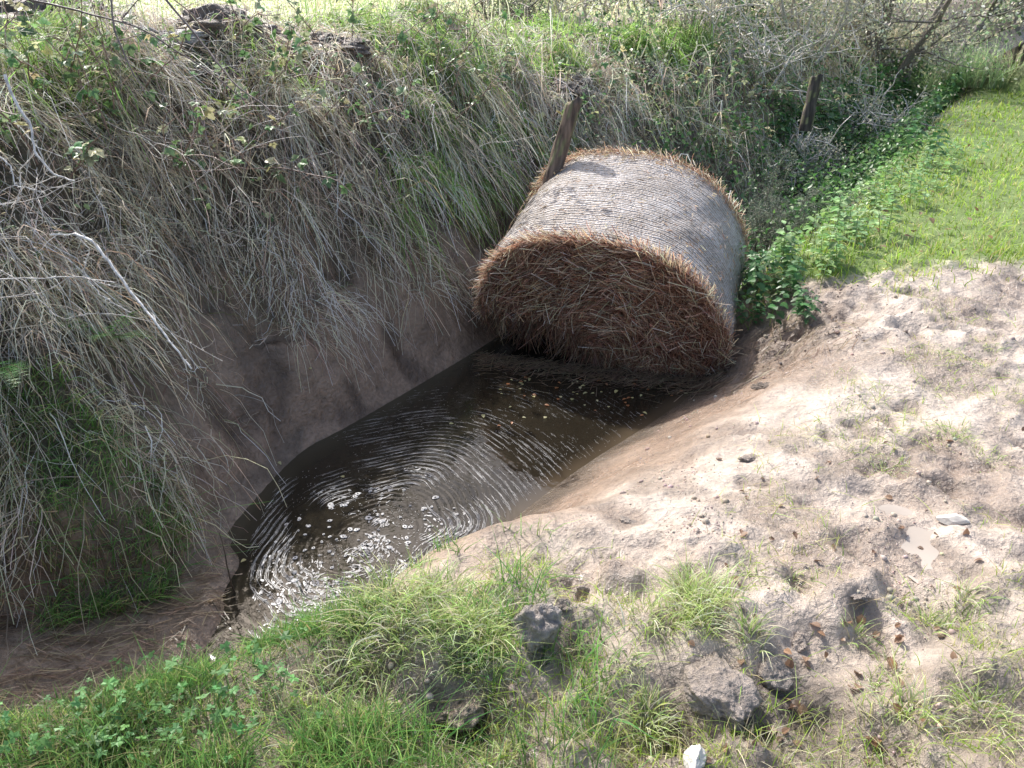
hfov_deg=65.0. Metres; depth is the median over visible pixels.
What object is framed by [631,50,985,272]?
ditch leaf cover
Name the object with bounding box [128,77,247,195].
bramble
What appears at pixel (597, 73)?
bramble
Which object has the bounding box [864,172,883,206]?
nettle
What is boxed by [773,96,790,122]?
nettle
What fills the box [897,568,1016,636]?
grass tuft
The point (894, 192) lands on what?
nettle
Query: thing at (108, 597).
dry grass
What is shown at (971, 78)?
rush clump
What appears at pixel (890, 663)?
fallen leaf
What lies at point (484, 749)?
grass tuft
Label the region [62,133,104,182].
bramble
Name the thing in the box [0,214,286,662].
stalks
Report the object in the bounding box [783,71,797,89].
nettle
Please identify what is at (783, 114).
nettle
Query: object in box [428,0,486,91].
bramble
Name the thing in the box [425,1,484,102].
bramble
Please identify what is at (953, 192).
lawn grass
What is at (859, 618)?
fallen leaf
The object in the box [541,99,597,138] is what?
bramble
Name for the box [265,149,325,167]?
bramble
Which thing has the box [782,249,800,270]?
nettle
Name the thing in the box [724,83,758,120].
bramble
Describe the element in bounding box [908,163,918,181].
nettle
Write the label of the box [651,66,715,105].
bramble
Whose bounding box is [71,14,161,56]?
bramble
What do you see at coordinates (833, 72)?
bush
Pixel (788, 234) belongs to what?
nettle
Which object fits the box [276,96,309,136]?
bramble
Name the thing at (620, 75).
bramble
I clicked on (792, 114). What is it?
nettle
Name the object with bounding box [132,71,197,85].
buttercup plant
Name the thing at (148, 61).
buttercup plant
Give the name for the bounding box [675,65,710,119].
bramble
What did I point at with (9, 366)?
fern
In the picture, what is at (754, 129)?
bramble
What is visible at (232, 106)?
bramble
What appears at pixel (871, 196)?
nettle
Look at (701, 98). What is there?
bramble
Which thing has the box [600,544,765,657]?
grass tuft
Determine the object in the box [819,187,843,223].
nettle
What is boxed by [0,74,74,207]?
thorny branch
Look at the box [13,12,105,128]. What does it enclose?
bramble
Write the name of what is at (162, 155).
bramble
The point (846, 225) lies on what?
nettle
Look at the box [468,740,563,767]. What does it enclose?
grass tuft
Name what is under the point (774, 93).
bramble
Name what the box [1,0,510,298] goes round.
bramble leaf cover
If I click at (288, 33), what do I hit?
bramble
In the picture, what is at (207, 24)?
earth heap
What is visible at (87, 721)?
buttercup plant
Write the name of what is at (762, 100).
bramble
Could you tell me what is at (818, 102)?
bramble
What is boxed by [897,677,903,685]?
fallen leaf
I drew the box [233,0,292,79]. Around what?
bramble
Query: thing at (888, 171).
nettle
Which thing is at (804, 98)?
nettle
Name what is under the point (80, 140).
bramble
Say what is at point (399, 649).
grass tuft
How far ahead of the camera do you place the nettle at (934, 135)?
8.24 m
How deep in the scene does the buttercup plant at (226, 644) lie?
2.07 m
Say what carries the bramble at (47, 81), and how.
on the ground at (318, 408)
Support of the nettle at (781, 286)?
on the ground at (318, 408)
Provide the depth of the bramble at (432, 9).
5.21 m
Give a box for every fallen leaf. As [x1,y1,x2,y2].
[688,640,694,645]
[766,724,776,733]
[782,727,789,733]
[784,648,791,653]
[785,657,793,668]
[792,740,801,746]
[794,700,800,706]
[798,704,807,716]
[810,622,819,626]
[856,614,865,624]
[865,736,879,746]
[873,631,879,636]
[888,659,896,670]
[892,703,903,714]
[894,634,904,642]
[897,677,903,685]
[950,651,956,658]
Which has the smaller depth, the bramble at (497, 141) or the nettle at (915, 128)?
the bramble at (497, 141)
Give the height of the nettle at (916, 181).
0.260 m
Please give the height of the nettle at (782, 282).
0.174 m
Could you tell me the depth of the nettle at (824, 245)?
5.00 m
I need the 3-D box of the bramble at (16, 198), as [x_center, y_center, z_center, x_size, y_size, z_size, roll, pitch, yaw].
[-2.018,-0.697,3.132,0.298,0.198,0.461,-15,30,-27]
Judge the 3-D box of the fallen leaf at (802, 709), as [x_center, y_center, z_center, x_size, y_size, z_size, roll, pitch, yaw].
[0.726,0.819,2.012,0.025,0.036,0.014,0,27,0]
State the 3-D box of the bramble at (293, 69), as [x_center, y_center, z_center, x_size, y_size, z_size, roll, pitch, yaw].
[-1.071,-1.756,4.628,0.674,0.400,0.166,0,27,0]
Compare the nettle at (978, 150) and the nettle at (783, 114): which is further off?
the nettle at (783, 114)
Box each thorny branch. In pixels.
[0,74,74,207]
[0,226,191,377]
[0,233,221,360]
[9,0,244,99]
[107,0,279,117]
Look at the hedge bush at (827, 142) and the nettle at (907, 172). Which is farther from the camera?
the hedge bush at (827, 142)
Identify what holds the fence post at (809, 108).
on the ground at (318, 408)
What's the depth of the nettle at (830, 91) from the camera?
10.44 m
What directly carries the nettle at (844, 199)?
on the ground at (318, 408)
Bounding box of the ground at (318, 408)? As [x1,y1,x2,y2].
[0,0,1023,767]
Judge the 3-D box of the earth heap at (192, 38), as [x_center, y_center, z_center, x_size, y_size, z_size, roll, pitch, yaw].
[-2.026,-1.964,4.569,0.615,0.181,0.380,9,28,17]
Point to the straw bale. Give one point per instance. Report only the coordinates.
(624, 258)
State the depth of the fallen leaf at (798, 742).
1.90 m
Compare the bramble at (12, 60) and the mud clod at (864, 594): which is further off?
the bramble at (12, 60)
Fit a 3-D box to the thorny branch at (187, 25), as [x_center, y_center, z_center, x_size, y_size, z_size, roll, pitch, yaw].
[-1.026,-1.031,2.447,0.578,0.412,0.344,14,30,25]
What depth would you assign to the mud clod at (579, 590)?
2.38 m
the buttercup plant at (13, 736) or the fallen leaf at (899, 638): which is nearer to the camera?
the buttercup plant at (13, 736)
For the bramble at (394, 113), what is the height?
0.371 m
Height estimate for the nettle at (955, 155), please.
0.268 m
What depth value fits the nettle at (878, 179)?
6.71 m
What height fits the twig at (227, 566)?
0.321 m
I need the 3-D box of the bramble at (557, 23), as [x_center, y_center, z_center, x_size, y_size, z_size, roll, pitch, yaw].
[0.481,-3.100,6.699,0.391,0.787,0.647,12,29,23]
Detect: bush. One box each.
[278,0,894,203]
[442,0,572,26]
[484,0,632,21]
[537,0,656,22]
[608,0,778,47]
[631,0,799,33]
[690,0,844,29]
[710,0,874,104]
[719,137,868,263]
[736,0,933,65]
[760,111,866,194]
[797,0,1023,86]
[814,0,948,37]
[832,49,971,163]
[877,12,994,61]
[891,59,991,109]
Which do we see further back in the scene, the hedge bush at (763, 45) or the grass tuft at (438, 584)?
the hedge bush at (763, 45)
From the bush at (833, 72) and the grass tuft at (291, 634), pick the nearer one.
the grass tuft at (291, 634)
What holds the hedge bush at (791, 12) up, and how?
on the ground at (318, 408)
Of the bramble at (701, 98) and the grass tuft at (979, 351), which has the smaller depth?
the grass tuft at (979, 351)
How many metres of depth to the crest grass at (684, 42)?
5.87 m
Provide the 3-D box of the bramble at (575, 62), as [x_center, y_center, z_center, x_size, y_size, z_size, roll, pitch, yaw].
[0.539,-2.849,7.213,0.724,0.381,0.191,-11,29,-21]
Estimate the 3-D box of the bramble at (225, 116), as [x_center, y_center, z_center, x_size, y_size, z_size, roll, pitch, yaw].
[-1.313,-1.194,3.697,0.820,0.549,0.766,0,27,0]
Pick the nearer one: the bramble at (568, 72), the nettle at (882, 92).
the bramble at (568, 72)
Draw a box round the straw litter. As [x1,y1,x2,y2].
[0,262,871,715]
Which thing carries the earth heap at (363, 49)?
on the ground at (318, 408)
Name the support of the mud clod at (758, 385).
on the ground at (318, 408)
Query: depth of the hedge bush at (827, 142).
9.17 m
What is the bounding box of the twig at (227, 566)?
[219,533,234,592]
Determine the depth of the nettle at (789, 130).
9.31 m
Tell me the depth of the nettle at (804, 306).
4.60 m
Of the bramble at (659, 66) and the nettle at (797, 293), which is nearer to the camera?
the nettle at (797, 293)
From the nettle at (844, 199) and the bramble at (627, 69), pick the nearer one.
the nettle at (844, 199)
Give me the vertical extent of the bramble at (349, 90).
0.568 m
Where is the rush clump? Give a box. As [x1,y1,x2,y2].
[883,33,1023,88]
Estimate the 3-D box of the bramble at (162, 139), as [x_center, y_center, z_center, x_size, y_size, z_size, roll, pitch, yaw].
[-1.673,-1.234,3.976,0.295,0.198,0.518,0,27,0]
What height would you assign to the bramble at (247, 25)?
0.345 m
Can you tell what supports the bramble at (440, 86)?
on the ground at (318, 408)
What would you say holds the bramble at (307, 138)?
on the ground at (318, 408)
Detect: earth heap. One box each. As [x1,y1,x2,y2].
[0,0,126,42]
[110,23,210,51]
[151,3,281,48]
[274,30,372,61]
[550,71,593,95]
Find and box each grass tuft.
[214,595,347,660]
[242,628,437,767]
[301,575,437,695]
[305,541,534,696]
[365,703,535,767]
[410,568,528,707]
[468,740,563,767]
[599,633,688,767]
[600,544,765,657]
[652,565,792,669]
[734,549,811,594]
[839,607,917,691]
[843,648,1023,766]
[855,445,908,479]
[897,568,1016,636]
[911,416,1023,472]
[928,333,1013,373]
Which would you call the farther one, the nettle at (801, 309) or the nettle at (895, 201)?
the nettle at (895, 201)
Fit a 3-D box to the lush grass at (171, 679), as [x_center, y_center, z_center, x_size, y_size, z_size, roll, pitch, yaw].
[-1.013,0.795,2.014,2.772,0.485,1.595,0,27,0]
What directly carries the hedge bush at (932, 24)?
on the ground at (318, 408)
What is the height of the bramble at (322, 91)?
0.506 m
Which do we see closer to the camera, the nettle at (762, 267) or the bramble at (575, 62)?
the nettle at (762, 267)
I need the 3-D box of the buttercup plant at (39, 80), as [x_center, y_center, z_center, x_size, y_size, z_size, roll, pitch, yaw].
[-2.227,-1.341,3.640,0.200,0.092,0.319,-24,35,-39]
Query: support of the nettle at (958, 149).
on the ground at (318, 408)
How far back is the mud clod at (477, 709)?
2.04 m
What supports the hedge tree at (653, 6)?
on the ground at (318, 408)
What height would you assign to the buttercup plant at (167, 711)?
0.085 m
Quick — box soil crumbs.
[10,285,1023,767]
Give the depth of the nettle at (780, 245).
5.07 m
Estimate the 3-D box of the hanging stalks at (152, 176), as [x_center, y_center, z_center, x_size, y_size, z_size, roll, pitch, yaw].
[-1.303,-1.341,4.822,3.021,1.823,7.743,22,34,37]
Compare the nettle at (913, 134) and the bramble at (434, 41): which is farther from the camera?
the nettle at (913, 134)
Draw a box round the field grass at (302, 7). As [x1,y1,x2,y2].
[0,0,920,27]
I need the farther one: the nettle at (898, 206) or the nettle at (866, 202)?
the nettle at (866, 202)
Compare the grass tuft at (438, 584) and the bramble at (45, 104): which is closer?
the grass tuft at (438, 584)
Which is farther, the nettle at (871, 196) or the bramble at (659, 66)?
the bramble at (659, 66)
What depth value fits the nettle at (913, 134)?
9.05 m
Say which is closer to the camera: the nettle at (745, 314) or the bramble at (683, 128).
the nettle at (745, 314)
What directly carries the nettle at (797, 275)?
on the ground at (318, 408)
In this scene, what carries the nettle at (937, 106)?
on the ground at (318, 408)
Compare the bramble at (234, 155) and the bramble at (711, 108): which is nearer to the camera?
the bramble at (234, 155)
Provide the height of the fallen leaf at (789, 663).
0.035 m
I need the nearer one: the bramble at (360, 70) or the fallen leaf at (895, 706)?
the fallen leaf at (895, 706)
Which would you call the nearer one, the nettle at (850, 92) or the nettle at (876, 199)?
the nettle at (876, 199)
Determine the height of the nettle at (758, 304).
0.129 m
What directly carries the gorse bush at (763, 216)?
on the ground at (318, 408)
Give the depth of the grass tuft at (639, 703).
2.00 m
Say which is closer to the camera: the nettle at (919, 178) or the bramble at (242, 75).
the bramble at (242, 75)
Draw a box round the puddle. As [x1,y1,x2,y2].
[879,504,938,582]
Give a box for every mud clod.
[427,679,489,731]
[511,603,561,655]
[556,598,571,610]
[573,581,589,602]
[619,515,636,523]
[683,652,763,733]
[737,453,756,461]
[750,382,769,389]
[756,654,793,691]
[791,632,807,653]
[850,585,872,601]
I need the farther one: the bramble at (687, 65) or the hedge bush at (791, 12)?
the hedge bush at (791, 12)
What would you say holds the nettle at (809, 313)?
on the ground at (318, 408)
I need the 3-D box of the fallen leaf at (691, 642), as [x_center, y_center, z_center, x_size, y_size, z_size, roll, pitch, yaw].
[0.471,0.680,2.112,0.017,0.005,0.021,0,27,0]
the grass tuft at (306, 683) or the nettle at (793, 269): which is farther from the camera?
the nettle at (793, 269)
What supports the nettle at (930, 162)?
on the ground at (318, 408)
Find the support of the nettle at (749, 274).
on the ground at (318, 408)
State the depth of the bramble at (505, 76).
5.16 m
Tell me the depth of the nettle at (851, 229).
5.53 m
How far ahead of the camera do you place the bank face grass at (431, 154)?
5.48 m
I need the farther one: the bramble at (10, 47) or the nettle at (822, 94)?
the nettle at (822, 94)
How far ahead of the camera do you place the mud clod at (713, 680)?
1.98 m
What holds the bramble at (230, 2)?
on the ground at (318, 408)
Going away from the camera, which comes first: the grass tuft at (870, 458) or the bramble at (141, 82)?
the grass tuft at (870, 458)
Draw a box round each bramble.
[0,0,72,89]
[0,0,104,143]
[0,31,27,129]
[0,83,55,164]
[0,105,111,246]
[0,114,87,167]
[0,183,36,211]
[1,86,165,195]
[1,94,65,138]
[1,103,49,130]
[2,25,52,88]
[6,1,48,21]
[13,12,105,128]
[19,131,87,219]
[27,17,92,77]
[30,73,69,142]
[41,0,119,154]
[47,0,109,110]
[57,1,137,127]
[61,31,212,128]
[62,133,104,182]
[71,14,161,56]
[75,0,122,124]
[102,17,193,101]
[106,121,216,187]
[115,42,228,99]
[118,2,190,124]
[122,43,257,121]
[126,118,195,162]
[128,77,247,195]
[132,101,203,181]
[134,45,246,148]
[144,60,293,165]
[145,56,175,118]
[149,33,193,70]
[168,112,300,201]
[173,139,244,233]
[174,0,227,52]
[175,105,214,171]
[190,106,339,193]
[197,34,263,48]
[213,87,269,124]
[214,50,254,119]
[215,0,268,58]
[217,83,353,144]
[220,47,288,89]
[228,150,366,205]
[230,0,282,47]
[231,83,325,183]
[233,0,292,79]
[236,102,366,188]
[261,13,307,74]
[262,0,305,27]
[263,43,293,73]
[265,32,313,92]
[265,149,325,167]
[270,42,385,113]
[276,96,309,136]
[287,0,336,79]
[290,43,400,130]
[318,13,406,122]
[320,93,363,123]
[336,0,377,39]
[342,49,386,115]
[355,65,447,136]
[355,92,376,129]
[364,67,420,113]
[368,14,436,175]
[373,1,455,76]
[380,98,401,145]
[380,121,473,186]
[383,3,439,51]
[391,0,453,72]
[397,0,445,65]
[413,32,464,141]
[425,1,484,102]
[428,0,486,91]
[430,51,505,81]
[436,9,523,72]
[452,1,522,122]
[458,66,532,100]
[459,133,536,156]
[512,37,608,96]
[520,19,599,68]
[534,0,566,48]
[537,27,578,120]
[537,43,607,79]
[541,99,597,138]
[557,75,609,102]
[565,55,622,93]
[577,91,603,131]
[578,48,673,82]
[581,45,626,75]
[598,58,630,85]
[611,89,669,141]
[617,58,652,78]
[625,0,673,60]
[629,53,663,91]
[639,46,672,93]
[646,112,667,127]
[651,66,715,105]
[656,47,715,86]
[663,35,732,67]
[669,105,717,141]
[671,27,741,89]
[673,96,748,165]
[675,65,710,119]
[676,94,749,115]
[678,53,737,88]
[679,70,715,117]
[681,58,747,115]
[711,0,743,58]
[718,108,735,126]
[722,98,765,131]
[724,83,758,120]
[731,74,790,99]
[731,118,776,136]
[733,55,755,109]
[746,53,772,107]
[757,81,789,105]
[794,67,825,88]
[795,94,828,106]
[817,86,871,113]
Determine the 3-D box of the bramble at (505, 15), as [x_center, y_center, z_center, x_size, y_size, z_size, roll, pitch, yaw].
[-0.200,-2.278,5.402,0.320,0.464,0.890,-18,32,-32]
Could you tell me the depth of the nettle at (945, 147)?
8.03 m
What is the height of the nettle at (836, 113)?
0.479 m
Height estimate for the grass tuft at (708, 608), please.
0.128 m
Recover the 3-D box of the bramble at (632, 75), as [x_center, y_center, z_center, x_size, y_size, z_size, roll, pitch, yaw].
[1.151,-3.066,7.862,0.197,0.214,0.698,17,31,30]
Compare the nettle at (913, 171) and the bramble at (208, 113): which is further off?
the nettle at (913, 171)
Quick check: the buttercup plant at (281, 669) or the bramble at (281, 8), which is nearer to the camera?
the buttercup plant at (281, 669)
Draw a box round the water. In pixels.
[195,324,701,666]
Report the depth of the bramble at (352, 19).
5.22 m
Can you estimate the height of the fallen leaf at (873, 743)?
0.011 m
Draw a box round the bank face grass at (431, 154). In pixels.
[362,18,587,291]
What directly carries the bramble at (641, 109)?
on the ground at (318, 408)
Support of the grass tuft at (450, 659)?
on the ground at (318, 408)
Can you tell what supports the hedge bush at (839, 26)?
on the ground at (318, 408)
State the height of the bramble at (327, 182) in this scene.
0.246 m
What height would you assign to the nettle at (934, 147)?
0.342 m
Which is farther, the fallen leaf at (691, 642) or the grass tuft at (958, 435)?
the grass tuft at (958, 435)
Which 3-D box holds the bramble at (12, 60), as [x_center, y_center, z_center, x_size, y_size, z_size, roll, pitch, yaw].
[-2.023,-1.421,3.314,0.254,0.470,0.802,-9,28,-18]
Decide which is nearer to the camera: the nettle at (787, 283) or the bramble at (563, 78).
the nettle at (787, 283)
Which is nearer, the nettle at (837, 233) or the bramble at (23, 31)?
the bramble at (23, 31)
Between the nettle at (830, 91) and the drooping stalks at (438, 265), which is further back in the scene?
the nettle at (830, 91)
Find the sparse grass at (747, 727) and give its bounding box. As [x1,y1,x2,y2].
[1,265,1023,767]
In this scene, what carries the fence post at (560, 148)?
on the ground at (318, 408)
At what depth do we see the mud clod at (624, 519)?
2.71 m
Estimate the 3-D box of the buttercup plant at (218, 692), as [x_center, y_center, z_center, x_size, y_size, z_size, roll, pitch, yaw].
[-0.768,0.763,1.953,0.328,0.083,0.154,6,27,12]
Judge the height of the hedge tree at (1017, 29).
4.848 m
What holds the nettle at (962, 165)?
on the ground at (318, 408)
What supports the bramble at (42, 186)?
on the ground at (318, 408)
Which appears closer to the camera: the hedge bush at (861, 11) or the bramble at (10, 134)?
the bramble at (10, 134)
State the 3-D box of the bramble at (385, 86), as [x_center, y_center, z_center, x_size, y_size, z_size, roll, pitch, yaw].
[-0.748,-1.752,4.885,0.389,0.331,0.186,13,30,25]
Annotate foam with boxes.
[246,360,647,635]
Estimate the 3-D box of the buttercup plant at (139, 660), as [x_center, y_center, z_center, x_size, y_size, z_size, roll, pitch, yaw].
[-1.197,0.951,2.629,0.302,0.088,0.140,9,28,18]
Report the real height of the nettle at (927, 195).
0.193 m
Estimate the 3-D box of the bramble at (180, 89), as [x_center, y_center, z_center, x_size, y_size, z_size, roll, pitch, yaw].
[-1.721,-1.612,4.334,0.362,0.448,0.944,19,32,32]
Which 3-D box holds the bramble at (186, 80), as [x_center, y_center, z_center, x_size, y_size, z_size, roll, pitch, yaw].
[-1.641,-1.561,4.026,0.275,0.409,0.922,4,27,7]
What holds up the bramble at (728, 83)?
on the ground at (318, 408)
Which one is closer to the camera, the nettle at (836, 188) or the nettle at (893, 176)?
the nettle at (836, 188)
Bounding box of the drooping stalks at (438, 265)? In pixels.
[0,101,494,562]
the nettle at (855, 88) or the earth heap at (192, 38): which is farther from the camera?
the nettle at (855, 88)
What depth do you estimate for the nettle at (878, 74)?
12.43 m
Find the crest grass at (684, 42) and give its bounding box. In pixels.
[0,0,729,185]
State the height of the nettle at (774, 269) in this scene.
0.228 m
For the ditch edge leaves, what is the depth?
6.36 m
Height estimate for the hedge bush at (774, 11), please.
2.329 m
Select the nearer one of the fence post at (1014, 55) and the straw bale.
the straw bale
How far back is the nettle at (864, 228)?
5.43 m
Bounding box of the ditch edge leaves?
[735,126,936,324]
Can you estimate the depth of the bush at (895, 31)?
14.20 m
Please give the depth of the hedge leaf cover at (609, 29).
8.62 m
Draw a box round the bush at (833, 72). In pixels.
[278,0,894,203]
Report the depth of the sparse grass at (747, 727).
2.01 m
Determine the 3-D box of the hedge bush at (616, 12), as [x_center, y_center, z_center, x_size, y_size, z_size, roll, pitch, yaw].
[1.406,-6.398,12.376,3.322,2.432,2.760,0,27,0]
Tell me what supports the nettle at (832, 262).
on the ground at (318, 408)
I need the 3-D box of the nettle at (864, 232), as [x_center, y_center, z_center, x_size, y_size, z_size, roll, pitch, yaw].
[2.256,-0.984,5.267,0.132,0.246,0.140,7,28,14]
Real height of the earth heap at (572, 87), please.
0.194 m
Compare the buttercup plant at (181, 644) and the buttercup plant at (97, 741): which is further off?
the buttercup plant at (181, 644)
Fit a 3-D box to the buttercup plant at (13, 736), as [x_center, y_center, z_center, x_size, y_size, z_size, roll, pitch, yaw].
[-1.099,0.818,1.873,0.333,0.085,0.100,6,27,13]
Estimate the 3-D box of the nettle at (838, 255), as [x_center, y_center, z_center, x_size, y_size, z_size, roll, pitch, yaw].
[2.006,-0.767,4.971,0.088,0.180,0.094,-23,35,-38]
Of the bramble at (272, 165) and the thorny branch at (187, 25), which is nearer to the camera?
the thorny branch at (187, 25)
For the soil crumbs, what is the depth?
2.42 m
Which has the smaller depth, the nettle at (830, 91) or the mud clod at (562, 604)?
the mud clod at (562, 604)
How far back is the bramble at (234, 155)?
3.81 m
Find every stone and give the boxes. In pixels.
[683,744,706,767]
[936,514,969,524]
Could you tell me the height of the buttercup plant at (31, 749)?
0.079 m
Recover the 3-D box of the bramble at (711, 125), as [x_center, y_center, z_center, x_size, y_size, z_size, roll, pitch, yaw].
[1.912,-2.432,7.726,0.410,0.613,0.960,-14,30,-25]
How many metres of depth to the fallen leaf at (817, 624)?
2.24 m
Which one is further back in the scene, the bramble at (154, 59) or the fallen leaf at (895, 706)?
the bramble at (154, 59)
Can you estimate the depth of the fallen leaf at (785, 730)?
1.92 m
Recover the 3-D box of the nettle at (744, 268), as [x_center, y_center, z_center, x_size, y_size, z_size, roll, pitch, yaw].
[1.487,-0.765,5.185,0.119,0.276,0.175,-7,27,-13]
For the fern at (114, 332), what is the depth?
3.14 m
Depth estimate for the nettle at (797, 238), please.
5.26 m
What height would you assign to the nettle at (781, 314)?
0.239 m
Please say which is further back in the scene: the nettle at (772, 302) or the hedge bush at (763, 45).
the hedge bush at (763, 45)
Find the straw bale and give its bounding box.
[468,138,752,377]
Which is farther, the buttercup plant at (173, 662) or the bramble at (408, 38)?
the bramble at (408, 38)
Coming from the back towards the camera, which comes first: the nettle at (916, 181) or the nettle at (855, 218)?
the nettle at (916, 181)
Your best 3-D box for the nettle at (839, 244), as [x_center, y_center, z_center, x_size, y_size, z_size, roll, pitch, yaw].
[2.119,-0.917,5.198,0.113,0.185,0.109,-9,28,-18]
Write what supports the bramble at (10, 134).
on the ground at (318, 408)
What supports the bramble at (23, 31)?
on the ground at (318, 408)
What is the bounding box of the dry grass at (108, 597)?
[0,352,262,647]
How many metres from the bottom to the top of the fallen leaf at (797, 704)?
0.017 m
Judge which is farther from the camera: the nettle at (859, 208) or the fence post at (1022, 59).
the fence post at (1022, 59)
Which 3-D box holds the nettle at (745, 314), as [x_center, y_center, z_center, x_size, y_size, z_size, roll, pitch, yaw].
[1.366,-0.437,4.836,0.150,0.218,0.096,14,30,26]
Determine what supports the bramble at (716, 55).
on the ground at (318, 408)
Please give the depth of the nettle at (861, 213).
5.57 m
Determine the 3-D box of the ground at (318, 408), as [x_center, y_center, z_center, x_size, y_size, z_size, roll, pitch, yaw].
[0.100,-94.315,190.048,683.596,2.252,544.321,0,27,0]
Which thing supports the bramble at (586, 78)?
on the ground at (318, 408)
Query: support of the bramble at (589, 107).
on the ground at (318, 408)
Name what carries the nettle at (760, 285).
on the ground at (318, 408)
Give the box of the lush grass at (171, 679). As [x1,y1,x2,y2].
[0,505,661,767]
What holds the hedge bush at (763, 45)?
on the ground at (318, 408)
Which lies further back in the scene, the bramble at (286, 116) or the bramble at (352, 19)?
the bramble at (352, 19)
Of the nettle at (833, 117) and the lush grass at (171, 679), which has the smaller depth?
the lush grass at (171, 679)
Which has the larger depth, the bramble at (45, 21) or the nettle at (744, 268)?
the nettle at (744, 268)
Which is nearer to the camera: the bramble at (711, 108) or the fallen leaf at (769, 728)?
the fallen leaf at (769, 728)
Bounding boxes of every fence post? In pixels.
[540,96,582,187]
[799,74,822,130]
[1010,45,1018,66]
[1019,49,1023,66]
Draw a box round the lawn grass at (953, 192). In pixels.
[335,7,1023,329]
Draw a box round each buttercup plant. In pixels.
[0,77,53,94]
[0,677,124,754]
[0,702,109,752]
[27,694,121,758]
[42,683,143,757]
[70,676,163,710]
[85,686,239,764]
[92,668,225,754]
[97,685,220,759]
[104,56,167,72]
[107,655,164,679]
[118,669,244,734]
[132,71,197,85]
[141,656,285,698]
[143,639,201,663]
[156,706,257,766]
[217,642,323,718]
[220,627,307,682]
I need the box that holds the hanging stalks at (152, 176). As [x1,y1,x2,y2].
[0,0,647,516]
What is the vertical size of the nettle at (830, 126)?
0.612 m
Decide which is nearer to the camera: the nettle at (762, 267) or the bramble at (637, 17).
the nettle at (762, 267)
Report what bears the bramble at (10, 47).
on the ground at (318, 408)
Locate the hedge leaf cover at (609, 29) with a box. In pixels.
[569,0,1007,176]
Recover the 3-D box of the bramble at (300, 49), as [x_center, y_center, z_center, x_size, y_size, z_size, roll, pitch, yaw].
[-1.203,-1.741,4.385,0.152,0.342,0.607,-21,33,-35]
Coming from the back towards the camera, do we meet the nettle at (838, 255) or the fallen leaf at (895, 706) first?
the nettle at (838, 255)
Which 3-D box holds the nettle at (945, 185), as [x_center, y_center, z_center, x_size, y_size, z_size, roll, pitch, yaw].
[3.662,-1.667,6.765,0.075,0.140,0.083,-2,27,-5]
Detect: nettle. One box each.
[733,294,750,324]
[739,243,749,287]
[742,244,759,271]
[742,251,766,292]
[745,257,765,304]
[748,255,771,301]
[748,306,760,324]
[749,296,765,311]
[754,303,765,323]
[757,245,773,270]
[763,246,783,274]
[763,259,783,292]
[766,291,789,327]
[766,295,778,311]
[771,220,797,261]
[771,232,787,268]
[772,107,790,145]
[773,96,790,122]
[773,117,793,139]
[773,267,789,292]
[775,231,794,260]
[776,278,791,298]
[779,80,799,117]
[779,236,797,267]
[782,104,800,132]
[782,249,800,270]
[782,273,799,295]
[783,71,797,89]
[783,260,803,285]
[785,257,807,288]
[786,230,802,255]
[789,141,807,165]
[790,289,813,320]
[791,83,822,131]
[791,284,811,308]
[796,292,812,317]
[798,295,820,326]
[803,211,822,241]
[805,240,822,258]
[811,226,830,267]
[813,61,831,90]
[815,88,825,117]
[815,99,835,137]
[815,254,836,280]
[816,213,844,260]
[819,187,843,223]
[820,89,835,117]
[823,105,841,128]
[824,255,838,272]
[826,196,849,227]
[827,225,846,260]
[828,227,850,254]
[829,102,843,125]
[830,244,843,268]
[831,186,851,219]
[834,197,848,217]
[836,209,854,240]
[838,204,859,236]
[840,86,861,121]
[842,223,857,238]
[845,214,867,248]
[847,211,865,228]
[849,83,860,104]
[852,201,863,213]
[852,209,868,234]
[853,216,874,241]
[854,179,867,196]
[858,197,872,212]
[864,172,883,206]
[864,188,878,207]
[867,63,884,82]
[867,183,879,205]
[868,203,889,237]
[869,169,885,193]
[869,188,884,214]
[875,157,896,184]
[878,84,889,98]
[880,187,904,231]
[882,185,899,215]
[887,166,899,185]
[887,186,899,198]
[894,162,908,186]
[896,124,925,166]
[902,115,928,155]
[902,171,918,202]
[904,171,927,193]
[906,125,923,145]
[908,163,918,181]
[916,158,929,183]
[917,144,935,174]
[917,182,932,205]
[924,123,949,153]
[924,129,951,157]
[924,156,935,172]
[927,85,941,121]
[931,171,942,188]
[940,139,955,157]
[941,177,952,193]
[942,154,957,176]
[943,143,965,171]
[947,138,964,162]
[951,134,961,150]
[955,157,968,173]
[969,138,991,165]
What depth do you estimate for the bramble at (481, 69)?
5.31 m
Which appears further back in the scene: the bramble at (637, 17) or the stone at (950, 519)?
the bramble at (637, 17)
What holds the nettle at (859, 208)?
on the ground at (318, 408)
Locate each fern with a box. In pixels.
[0,360,27,387]
[24,309,158,341]
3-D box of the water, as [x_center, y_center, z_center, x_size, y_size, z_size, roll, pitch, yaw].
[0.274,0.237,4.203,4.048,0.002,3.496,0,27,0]
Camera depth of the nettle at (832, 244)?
4.95 m
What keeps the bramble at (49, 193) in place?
on the ground at (318, 408)
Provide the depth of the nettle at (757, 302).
4.88 m
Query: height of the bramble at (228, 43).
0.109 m
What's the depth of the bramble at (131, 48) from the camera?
3.68 m
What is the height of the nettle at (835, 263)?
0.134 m
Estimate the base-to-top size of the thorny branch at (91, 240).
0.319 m
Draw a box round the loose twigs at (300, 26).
[0,0,684,379]
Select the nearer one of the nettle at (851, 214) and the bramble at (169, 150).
the bramble at (169, 150)
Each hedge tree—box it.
[624,0,676,20]
[901,0,1023,67]
[976,0,1023,32]

